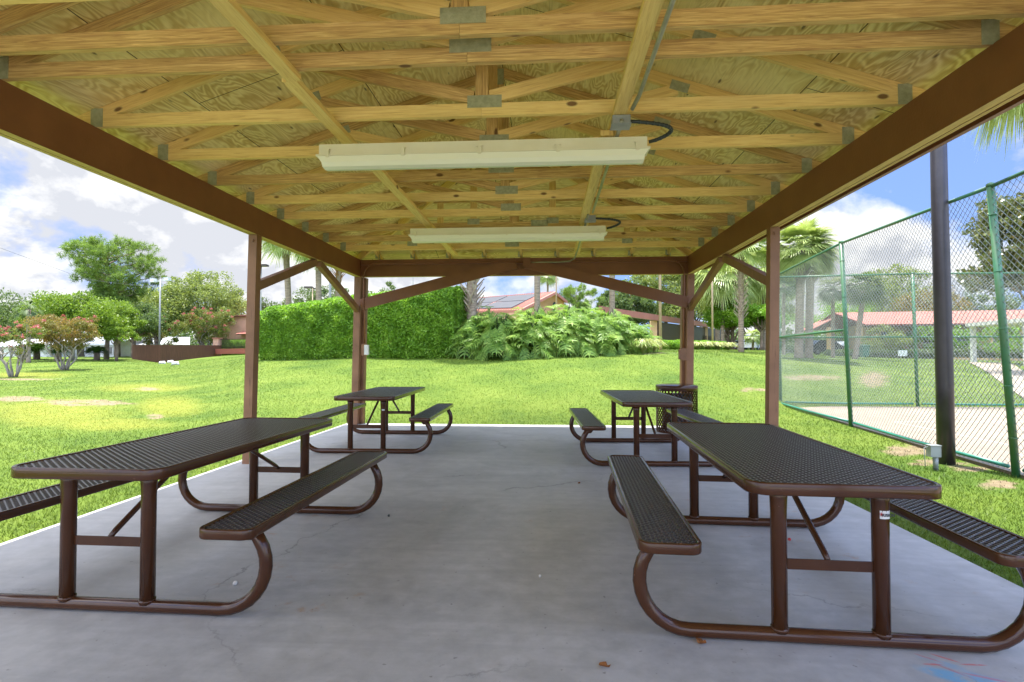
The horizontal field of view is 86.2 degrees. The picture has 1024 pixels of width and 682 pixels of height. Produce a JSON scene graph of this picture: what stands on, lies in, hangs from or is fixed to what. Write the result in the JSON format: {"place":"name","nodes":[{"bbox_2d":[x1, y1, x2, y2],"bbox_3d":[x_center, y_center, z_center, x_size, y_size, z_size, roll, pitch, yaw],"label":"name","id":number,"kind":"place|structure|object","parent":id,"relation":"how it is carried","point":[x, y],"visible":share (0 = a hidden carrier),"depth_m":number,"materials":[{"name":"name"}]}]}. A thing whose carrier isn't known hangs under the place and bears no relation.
{"place":"outdoors","nodes":[
{"label":"outdoors","id":0,"kind":"place"},
{"bbox_2d":[212,338,222,348],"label":"gate pillar","id":1,"kind":"structure","parent":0,"point":[216,341],"depth_m":59.72,"materials":[{"name":"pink paint"}]},
{"bbox_2d":[220,338,242,347],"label":"iron fence","id":2,"kind":"object","parent":1,"relation":"attached to","point":[233,342],"visible":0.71,"depth_m":59.20,"materials":[{"name":"brown metal"}]},
{"bbox_2d":[0,423,1023,681],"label":"pavilion floor","id":3,"kind":"structure","parent":0,"point":[454,555],"depth_m":2.92,"materials":[{"name":"concrete"}]},
{"bbox_2d":[0,417,386,615],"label":"picnic table","id":4,"kind":"object","parent":3,"relation":"on","point":[148,463],"visible":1,"depth_m":2.71,"materials":[{"name":"brown"}]},
{"bbox_2d":[298,387,453,453],"bbox_3d":[-1.774,1.058,7.633,1.660,0.719,1.988,0,-1,2],"label":"picnic table","id":5,"kind":"object","parent":3,"relation":"on","point":[383,395],"visible":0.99,"depth_m":6.96,"materials":[{"name":"brown"}]},
{"bbox_2d":[0,0,1023,463],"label":"picnic pavilion","id":6,"kind":"structure","parent":3,"relation":"on","point":[778,116],"depth_m":4.18,"materials":[{"name":"brown wood"}]},
{"bbox_2d":[363,261,522,342],"bbox_3d":[-1.209,-0.664,9.473,2.802,1.411,0.037,0,-1,4],"label":"conduit","id":7,"kind":"object","parent":6,"relation":"attached to","point":[364,321],"visible":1,"depth_m":9.51,"materials":[{"name":"metal"}]},
{"bbox_2d":[316,136,649,170],"bbox_3d":[-0.227,-1.362,4.013,2.420,0.165,0.183,0,-1,4],"label":"strip light","id":8,"kind":"object","parent":6,"relation":"attached to","point":[501,153],"visible":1,"depth_m":3.95,"materials":[{"name":"beige"}]},
{"bbox_2d":[408,226,606,242],"bbox_3d":[-0.059,-1.299,6.712,2.420,0.165,0.183,0,-1,4],"label":"strip light","id":9,"kind":"object","parent":6,"relation":"attached to","point":[509,234],"visible":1,"depth_m":6.65,"materials":[{"name":"beige"}]},
{"bbox_2d":[531,214,588,262],"bbox_3d":[0.916,-1.394,7.833,0.675,0.047,3.267,0,-1,-9],"label":"conduit","id":10,"kind":"object","parent":6,"relation":"attached to","point":[587,217],"visible":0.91,"depth_m":9.31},
{"bbox_2d":[592,119,623,212],"bbox_3d":[0.815,-1.450,4.857,0.027,0.032,2.370,0,-1,4],"label":"conduit","id":11,"kind":"object","parent":6,"relation":"attached to","point":[605,172],"visible":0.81,"depth_m":4.91,"materials":[{"name":"metal"}]},
{"bbox_2d":[610,114,631,130],"bbox_3d":[0.742,-1.492,3.735,0.132,0.063,0.112,0,-1,4],"label":"junction box","id":12,"kind":"object","parent":6,"relation":"attached to","point":[616,124],"visible":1,"depth_m":3.69,"materials":[{"name":"metal"}]},
{"bbox_2d":[571,260,684,347],"bbox_3d":[1.616,-0.629,9.289,2.596,1.491,0.037,0,-1,4],"label":"conduit","id":13,"kind":"object","parent":6,"relation":"attached to","point":[680,264],"visible":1,"depth_m":9.22,"materials":[{"name":"metal"}]},
{"bbox_2d":[631,120,672,143],"bbox_3d":[0.968,-1.464,3.781,0.186,0.096,0.322,-1,-2,45],"label":"flexible cable","id":14,"kind":"object","parent":6,"relation":"attached to","point":[667,126],"visible":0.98,"depth_m":3.77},
{"bbox_2d":[630,0,675,110],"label":"conduit","id":15,"kind":"object","parent":6,"relation":"attached to","point":[658,41],"visible":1,"depth_m":2.87,"materials":[{"name":"metal"}]},
{"bbox_2d":[569,390,723,466],"bbox_3d":[1.606,1.040,6.843,1.660,0.719,1.988,0,-1,2],"label":"picnic table","id":16,"kind":"object","parent":3,"relation":"on","point":[587,421],"visible":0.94,"depth_m":6.30,"materials":[{"name":"brown"}]},
{"bbox_2d":[655,383,697,433],"bbox_3d":[2.627,1.067,8.728,0.654,0.755,0.654,0,-1,4],"label":"trash can","id":17,"kind":"object","parent":3,"relation":"on","point":[675,388],"visible":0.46,"depth_m":8.54,"materials":[{"name":"metal"}]},
{"bbox_2d":[608,422,1023,652],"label":"picnic table","id":18,"kind":"object","parent":3,"relation":"on","point":[778,465],"visible":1,"depth_m":2.38,"materials":[{"name":"brown"}]},
{"bbox_2d":[0,349,1023,587],"bbox_3d":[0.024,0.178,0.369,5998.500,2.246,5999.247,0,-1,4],"label":"ground","id":19,"kind":"structure","parent":0,"point":[87,402],"depth_m":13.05,"materials":[{"name":"plant"}]},
{"bbox_2d":[0,299,15,339],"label":"tree","id":20,"kind":"object","parent":19,"relation":"on","point":[5,314],"visible":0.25,"depth_m":78.96,"materials":[{"name":"green plant"}]},
{"bbox_2d":[0,321,49,376],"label":"crape myrtle","id":21,"kind":"object","parent":19,"relation":"on","point":[34,331],"visible":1,"depth_m":24.89,"materials":[{"name":"green plant"}]},
{"bbox_2d":[11,300,43,362],"bbox_3d":[-34.487,-0.636,39.008,1.912,4.547,1.859,0,-1,4],"label":"tree","id":22,"kind":"object","parent":19,"relation":"on","point":[26,312],"visible":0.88,"depth_m":38.91,"materials":[{"name":"green plant"}]},
{"bbox_2d":[0,287,69,341],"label":"tree","id":23,"kind":"object","parent":19,"relation":"on","point":[10,312],"visible":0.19,"depth_m":77.04,"materials":[{"name":"green plant"}]},
{"bbox_2d":[31,343,48,358],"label":"sago palm","id":24,"kind":"object","parent":19,"relation":"on","point":[39,347],"visible":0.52,"depth_m":43.77,"materials":[{"name":"green plant"}]},
{"bbox_2d":[0,339,94,356],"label":"mobile home","id":25,"kind":"object","parent":19,"relation":"on","point":[5,350],"visible":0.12,"depth_m":56.55,"materials":[{"name":"white"}]},
{"bbox_2d":[21,313,102,369],"bbox_3d":[-25.284,0.093,31.052,3.700,3.276,3.582,-1,-2,38],"label":"crape myrtle","id":26,"kind":"object","parent":19,"relation":"on","point":[55,341],"visible":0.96,"depth_m":30.60,"materials":[{"name":"green plant"}]},
{"bbox_2d":[12,290,129,359],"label":"tree","id":27,"kind":"object","parent":19,"relation":"on","point":[68,305],"visible":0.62,"depth_m":42.05,"materials":[{"name":"green plant"}]},
{"bbox_2d":[81,346,112,359],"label":"sago palm","id":28,"kind":"object","parent":19,"relation":"on","point":[97,351],"visible":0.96,"depth_m":44.27,"materials":[{"name":"green plant"}]},
{"bbox_2d":[55,233,167,356],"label":"pine tree","id":29,"kind":"object","parent":19,"relation":"on","point":[104,268],"visible":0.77,"depth_m":55.17,"materials":[{"name":"green plant"}]},
{"bbox_2d":[75,337,154,356],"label":"mobile home","id":30,"kind":"object","parent":19,"relation":"on","point":[125,348],"visible":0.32,"depth_m":56.39,"materials":[{"name":"white"}]},
{"bbox_2d":[85,295,147,359],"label":"tree","id":31,"kind":"object","parent":19,"relation":"on","point":[125,310],"visible":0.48,"depth_m":46.90,"materials":[{"name":"green plant"}]},
{"bbox_2d":[92,320,142,360],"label":"tree","id":32,"kind":"object","parent":19,"relation":"on","point":[116,334],"visible":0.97,"depth_m":43.58,"materials":[{"name":"green plant"}]},
{"bbox_2d":[123,301,169,357],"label":"tree","id":33,"kind":"object","parent":19,"relation":"on","point":[151,316],"visible":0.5,"depth_m":53.84,"materials":[{"name":"green plant"}]},
{"bbox_2d":[150,277,170,344],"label":"light pole","id":34,"kind":"object","parent":19,"relation":"on","point":[153,280],"visible":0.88,"depth_m":52.04,"materials":[{"name":"white"}]},
{"bbox_2d":[138,320,191,344],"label":"crape myrtle","id":35,"kind":"object","parent":19,"relation":"on","point":[175,325],"visible":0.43,"depth_m":57.85,"materials":[{"name":"green plant"}]},
{"bbox_2d":[127,284,209,344],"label":"tree","id":36,"kind":"object","parent":19,"relation":"on","point":[150,300],"visible":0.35,"depth_m":63.88,"materials":[{"name":"green plant"}]},
{"bbox_2d":[153,337,189,344],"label":"mobile home","id":37,"kind":"object","parent":19,"relation":"on","point":[184,340],"visible":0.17,"depth_m":74.45,"materials":[{"name":"white"}]},
{"bbox_2d":[132,345,220,362],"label":"board fence","id":38,"kind":"object","parent":19,"relation":"on","point":[156,353],"visible":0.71,"depth_m":49.95,"materials":[{"name":"wood"}]},
{"bbox_2d":[150,269,246,344],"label":"tree","id":39,"kind":"object","parent":19,"relation":"on","point":[215,297],"visible":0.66,"depth_m":66.86,"materials":[{"name":"green plant"}]},
{"bbox_2d":[181,306,235,344],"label":"crape myrtle","id":40,"kind":"object","parent":19,"relation":"on","point":[206,330],"visible":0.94,"depth_m":61.17,"materials":[{"name":"green plant"}]},
{"bbox_2d":[212,315,245,339],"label":"clubhouse","id":41,"kind":"structure","parent":19,"relation":"on","point":[238,329],"depth_m":67.15,"materials":[{"name":"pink paint"}]},
{"bbox_2d":[215,348,244,353],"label":"brick curb","id":42,"kind":"structure","parent":19,"relation":"on","point":[231,351],"depth_m":57.79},
{"bbox_2d":[221,339,245,355],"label":"hedge","id":43,"kind":"object","parent":19,"relation":"on","point":[236,345],"visible":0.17,"depth_m":61.10,"materials":[{"name":"green plant"}]},
{"bbox_2d":[262,297,296,309],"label":"tree","id":44,"kind":"object","parent":19,"relation":"on","point":[267,304],"visible":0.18,"depth_m":74.73,"materials":[{"name":"green plant"}]},
{"bbox_2d":[261,240,302,304],"bbox_3d":[-12.900,-3.100,31.092,3.653,8.094,3.617,0,-1,4],"label":"palm tree","id":45,"kind":"object","parent":19,"relation":"on","point":[279,252],"visible":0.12,"depth_m":30.96,"materials":[{"name":"green plant"}]},
{"bbox_2d":[292,286,325,303],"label":"tree","id":46,"kind":"object","parent":19,"relation":"on","point":[308,298],"visible":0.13,"depth_m":77.13,"materials":[{"name":"green plant"}]},
{"bbox_2d":[291,254,331,299],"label":"palm tree","id":47,"kind":"object","parent":19,"relation":"on","point":[318,282],"visible":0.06,"depth_m":29.95,"materials":[{"name":"green plant"}]},
{"bbox_2d":[321,285,352,300],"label":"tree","id":48,"kind":"object","parent":19,"relation":"on","point":[326,290],"visible":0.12,"depth_m":79.12,"materials":[{"name":"green plant"}]},
{"bbox_2d":[259,285,466,359],"bbox_3d":[-5.916,-0.580,20.996,9.323,2.752,1.877,-1,-1,23],"label":"clipped hedge","id":49,"kind":"object","parent":19,"relation":"on","point":[416,327],"visible":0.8,"depth_m":19.84,"materials":[{"name":"green plant"}]},
{"bbox_2d":[443,315,495,359],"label":"philodendron","id":50,"kind":"object","parent":19,"relation":"on","point":[466,331],"visible":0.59,"depth_m":18.35,"materials":[{"name":"green plant"}]},
{"bbox_2d":[460,279,484,356],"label":"palm tree","id":51,"kind":"object","parent":19,"relation":"on","point":[472,298],"visible":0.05,"depth_m":19.19,"materials":[{"name":"grey plant"}]},
{"bbox_2d":[454,306,515,358],"bbox_3d":[-0.740,-0.143,19.449,2.553,2.348,2.727,-1,-2,40],"label":"philodendron","id":52,"kind":"object","parent":19,"relation":"on","point":[485,317],"visible":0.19,"depth_m":18.88,"materials":[{"name":"green plant"}]},
{"bbox_2d":[462,313,537,360],"bbox_3d":[-0.332,0.061,18.418,2.738,2.030,2.536,0,-1,4],"label":"philodendron","id":53,"kind":"object","parent":19,"relation":"on","point":[493,340],"visible":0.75,"depth_m":17.75,"materials":[{"name":"green plant"}]},
{"bbox_2d":[168,327,835,353],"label":"wood","id":54,"kind":"object","parent":19,"relation":"on","point":[194,342],"visible":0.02,"depth_m":108.43,"materials":[{"name":"green plant"}]},
{"bbox_2d":[477,291,567,318],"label":"gabled hall","id":55,"kind":"structure","parent":19,"relation":"on","point":[507,304],"depth_m":50.96,"materials":[{"name":"orange paint"}]},
{"bbox_2d":[498,311,566,359],"bbox_3d":[0.708,0.016,18.543,2.914,2.163,2.906,0,-1,4],"label":"philodendron","id":56,"kind":"object","parent":19,"relation":"on","point":[532,332],"visible":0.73,"depth_m":17.72,"materials":[{"name":"green plant"}]},
{"bbox_2d":[513,305,557,354],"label":"philodendron","id":57,"kind":"object","parent":19,"relation":"on","point":[541,310],"visible":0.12,"depth_m":19.56,"materials":[{"name":"green plant"}]},
{"bbox_2d":[534,276,539,311],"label":"palm tree","id":58,"kind":"object","parent":19,"relation":"on","point":[536,292],"visible":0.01,"depth_m":28.44,"materials":[{"name":"grey plant"}]},
{"bbox_2d":[540,276,558,291],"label":"palm tree","id":59,"kind":"object","parent":19,"relation":"on","point":[550,280],"visible":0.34,"depth_m":61.71,"materials":[{"name":"green plant"}]},
{"bbox_2d":[532,310,605,357],"bbox_3d":[1.837,-0.102,18.686,2.810,1.835,2.897,0,-1,4],"label":"philodendron","id":60,"kind":"object","parent":19,"relation":"on","point":[570,325],"visible":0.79,"depth_m":17.92,"materials":[{"name":"green plant"}]},
{"bbox_2d":[548,301,612,350],"bbox_3d":[2.346,-0.286,20.077,3.006,2.296,3.384,-1,-2,28],"label":"philodendron","id":61,"kind":"object","parent":19,"relation":"on","point":[585,311],"visible":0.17,"depth_m":19.61,"materials":[{"name":"green plant"}]},
{"bbox_2d":[559,282,605,313],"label":"pine tree","id":62,"kind":"object","parent":19,"relation":"on","point":[568,292],"visible":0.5,"depth_m":60.85,"materials":[{"name":"green plant"}]},
{"bbox_2d":[571,316,635,355],"bbox_3d":[3.066,0.087,18.985,2.704,1.907,2.692,0,-1,4],"label":"philodendron","id":63,"kind":"object","parent":19,"relation":"on","point":[608,334],"visible":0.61,"depth_m":18.28,"materials":[{"name":"green plant"}]},
{"bbox_2d":[609,275,614,315],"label":"palm tree","id":64,"kind":"object","parent":19,"relation":"on","point":[611,299],"depth_m":29.94,"materials":[{"name":"grey plant"}]},
{"bbox_2d":[592,307,637,330],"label":"philodendron","id":65,"kind":"object","parent":19,"relation":"on","point":[618,316],"visible":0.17,"depth_m":20.28,"materials":[{"name":"green plant"}]},
{"bbox_2d":[596,277,658,325],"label":"tree","id":66,"kind":"object","parent":19,"relation":"on","point":[623,301],"visible":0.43,"depth_m":72.09,"materials":[{"name":"green plant"}]},
{"bbox_2d":[598,325,658,353],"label":"philodendron","id":67,"kind":"object","parent":19,"relation":"on","point":[631,337],"visible":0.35,"depth_m":18.74,"materials":[{"name":"green plant"}]},
{"bbox_2d":[616,323,664,351],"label":"philodendron","id":68,"kind":"object","parent":19,"relation":"on","point":[647,330],"visible":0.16,"depth_m":19.93,"materials":[{"name":"green plant"}]},
{"bbox_2d":[629,338,658,352],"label":"grass clump","id":69,"kind":"object","parent":19,"relation":"on","point":[643,347],"visible":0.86,"depth_m":18.45,"materials":[{"name":"green plant"}]},
{"bbox_2d":[599,306,720,340],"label":"covered walkway","id":70,"kind":"structure","parent":19,"relation":"on","point":[670,331],"depth_m":46.48,"materials":[{"name":"brown metal"}]},
{"bbox_2d":[621,275,698,326],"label":"tree","id":71,"kind":"object","parent":19,"relation":"on","point":[648,281],"visible":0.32,"depth_m":75.90,"materials":[{"name":"green plant"}]},
{"bbox_2d":[659,275,661,349],"bbox_3d":[8.142,-3.349,30.085,0.170,7.905,0.162,0,-1,4],"label":"light pole","id":72,"kind":"object","parent":19,"relation":"on","point":[660,318],"visible":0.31,"depth_m":29.98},
{"bbox_2d":[657,339,726,349],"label":"hedge","id":73,"kind":"object","parent":19,"relation":"on","point":[673,344],"visible":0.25,"depth_m":35.57,"materials":[{"name":"green plant"}]},
{"bbox_2d":[711,281,713,340],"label":"light pole","id":74,"kind":"object","parent":19,"relation":"on","point":[712,311],"visible":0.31,"depth_m":40.02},
{"bbox_2d":[701,299,753,349],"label":"tree","id":75,"kind":"object","parent":19,"relation":"on","point":[729,317],"visible":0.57,"depth_m":44.66,"materials":[{"name":"green plant"}]},
{"bbox_2d":[695,257,761,341],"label":"tree","id":76,"kind":"object","parent":19,"relation":"on","point":[700,309],"visible":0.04,"depth_m":72.96,"materials":[{"name":"green plant"}]},
{"bbox_2d":[694,261,763,340],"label":"palm tree","id":77,"kind":"object","parent":19,"relation":"on","point":[723,288],"visible":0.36,"depth_m":42.55,"materials":[{"name":"green plant"}]},
{"bbox_2d":[716,239,781,351],"bbox_3d":[11.833,-2.971,28.067,4.060,7.273,3.991,0,-1,4],"label":"palm tree","id":78,"kind":"object","parent":19,"relation":"on","point":[751,255],"visible":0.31,"depth_m":27.93,"materials":[{"name":"green plant"}]},
{"bbox_2d":[744,329,759,349],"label":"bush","id":79,"kind":"object","parent":19,"relation":"on","point":[752,338],"visible":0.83,"depth_m":55.66,"materials":[{"name":"green plant"}]},
{"bbox_2d":[734,303,789,349],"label":"tree","id":80,"kind":"object","parent":19,"relation":"on","point":[756,314],"visible":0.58,"depth_m":41.91,"materials":[{"name":"green plant"}]},
{"bbox_2d":[731,247,805,349],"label":"palm tree","id":81,"kind":"object","parent":19,"relation":"on","point":[759,290],"visible":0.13,"depth_m":44.65,"materials":[{"name":"green plant"}]},
{"bbox_2d":[763,274,795,354],"bbox_3d":[16.962,-1.843,34.050,2.730,5.613,2.830,0,-1,4],"label":"palm tree","id":82,"kind":"object","parent":19,"relation":"on","point":[783,292],"visible":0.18,"depth_m":33.94,"materials":[{"name":"green plant"}]},
{"bbox_2d":[761,216,845,357],"bbox_3d":[14.053,-2.511,26.563,3.836,6.883,3.845,0,-1,4],"label":"palm tree","id":83,"kind":"object","parent":19,"relation":"on","point":[802,233],"visible":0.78,"depth_m":25.92,"materials":[{"name":"green plant"}]},
{"bbox_2d":[787,235,839,357],"bbox_3d":[14.927,-2.195,27.265,2.823,6.310,2.831,0,-1,4],"label":"palm tree","id":84,"kind":"object","parent":19,"relation":"on","point":[809,302],"visible":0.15,"depth_m":27.07,"materials":[{"name":"green plant"}]},
{"bbox_2d":[803,340,843,354],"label":"parked car","id":85,"kind":"object","parent":19,"relation":"on","point":[822,346],"visible":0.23,"depth_m":54.01,"materials":[{"name":"grey metal"}]},
{"bbox_2d":[814,277,847,357],"bbox_3d":[19.996,-1.524,34.018,2.360,5.296,2.356,0,-1,4],"label":"palm tree","id":86,"kind":"object","parent":19,"relation":"on","point":[824,297],"visible":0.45,"depth_m":33.94,"materials":[{"name":"green plant"}]},
{"bbox_2d":[789,299,880,340],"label":"tree","id":87,"kind":"object","parent":19,"relation":"on","point":[827,312],"visible":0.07,"depth_m":59.03,"materials":[{"name":"green plant"}]},
{"bbox_2d":[841,270,890,358],"bbox_3d":[21.311,-1.583,33.029,2.838,5.575,2.781,0,-1,4],"label":"palm tree","id":88,"kind":"object","parent":19,"relation":"on","point":[861,303],"visible":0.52,"depth_m":32.74,"materials":[{"name":"green plant"}]},
{"bbox_2d":[861,324,912,349],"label":"shrub","id":89,"kind":"object","parent":19,"relation":"on","point":[888,339],"visible":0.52,"depth_m":43.68,"materials":[{"name":"green plant"}]},
{"bbox_2d":[849,263,932,311],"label":"tree","id":90,"kind":"object","parent":19,"relation":"on","point":[903,288],"visible":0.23,"depth_m":60.93,"materials":[{"name":"green plant"}]},
{"bbox_2d":[779,170,1023,477],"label":"chain link fence","id":91,"kind":"object","parent":19,"relation":"on","point":[1003,336],"visible":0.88,"depth_m":7.46,"materials":[{"name":"metal"}]},
{"bbox_2d":[779,272,1023,406],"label":"chain link fence","id":92,"kind":"object","parent":19,"relation":"on","point":[915,341],"visible":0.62,"depth_m":13.14,"materials":[{"name":"metal"}]},
{"bbox_2d":[800,406,1023,478],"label":"court","id":93,"kind":"object","parent":19,"relation":"on","point":[980,462],"visible":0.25,"depth_m":9.42,"materials":[{"name":"concrete"}]},
{"bbox_2d":[804,310,1023,348],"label":"tiled building","id":94,"kind":"structure","parent":19,"relation":"on","point":[931,323],"depth_m":46.29,"materials":[{"name":"ceramic"}]},
{"bbox_2d":[905,326,933,348],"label":"shrub","id":95,"kind":"object","parent":19,"relation":"on","point":[921,329],"visible":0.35,"depth_m":44.09,"materials":[{"name":"green plant"}]},
{"bbox_2d":[824,348,1022,358],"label":"hedge","id":96,"kind":"object","parent":19,"relation":"on","point":[932,356],"visible":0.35,"depth_m":41.93,"materials":[{"name":"green plant"}]},
{"bbox_2d":[924,444,941,469],"bbox_3d":[4.657,1.298,6.072,0.165,0.290,0.090,0,-1,4],"label":"electric box","id":97,"kind":"object","parent":19,"relation":"on","point":[933,451],"visible":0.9,"depth_m":6.04,"materials":[{"name":"metal"}]},
{"bbox_2d":[890,282,976,311],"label":"tree","id":98,"kind":"object","parent":19,"relation":"on","point":[928,293],"visible":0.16,"depth_m":56.01,"materials":[{"name":"green plant"}]},
{"bbox_2d":[930,143,955,464],"bbox_3d":[5.073,-2.184,6.476,1.000,7.550,0.300,0,-1,4],"label":"light pole","id":99,"kind":"object","parent":19,"relation":"on","point":[943,354],"visible":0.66,"depth_m":6.38,"materials":[{"name":"metal"}]},
{"bbox_2d":[953,325,969,350],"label":"shrub","id":100,"kind":"object","parent":19,"relation":"on","point":[963,334],"visible":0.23,"depth_m":42.56,"materials":[{"name":"green plant"}]},
{"bbox_2d":[952,288,1023,310],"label":"tree","id":101,"kind":"object","parent":19,"relation":"on","point":[986,296],"visible":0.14,"depth_m":57.32,"materials":[{"name":"green plant"}]},
{"bbox_2d":[956,191,1023,298],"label":"magnolia tree","id":102,"kind":"object","parent":19,"relation":"on","point":[1018,243],"visible":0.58,"depth_m":23.00,"materials":[{"name":"green plant"}]},
{"bbox_2d":[964,103,1023,163],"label":"palm tree","id":103,"kind":"object","parent":19,"relation":"on","point":[1017,112],"visible":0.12,"depth_m":14.48,"materials":[{"name":"green plant"}]},
{"bbox_2d":[965,318,1023,365],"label":"white canopy","id":104,"kind":"object","parent":19,"relation":"on","point":[989,323],"visible":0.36,"depth_m":32.83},
{"bbox_2d":[968,327,1022,357],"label":"shrub","id":105,"kind":"object","parent":19,"relation":"on","point":[997,343],"visible":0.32,"depth_m":39.79,"materials":[{"name":"green plant"}]},
{"bbox_2d":[970,362,1023,396],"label":"path","id":106,"kind":"structure","parent":19,"relation":"on","point":[1017,374],"depth_m":22.69,"materials":[{"name":"concrete"}]},
{"bbox_2d":[0,116,1023,343],"label":"sky","id":107,"kind":"structure","parent":0,"point":[46,201],"materials":[{"name":"blue"}]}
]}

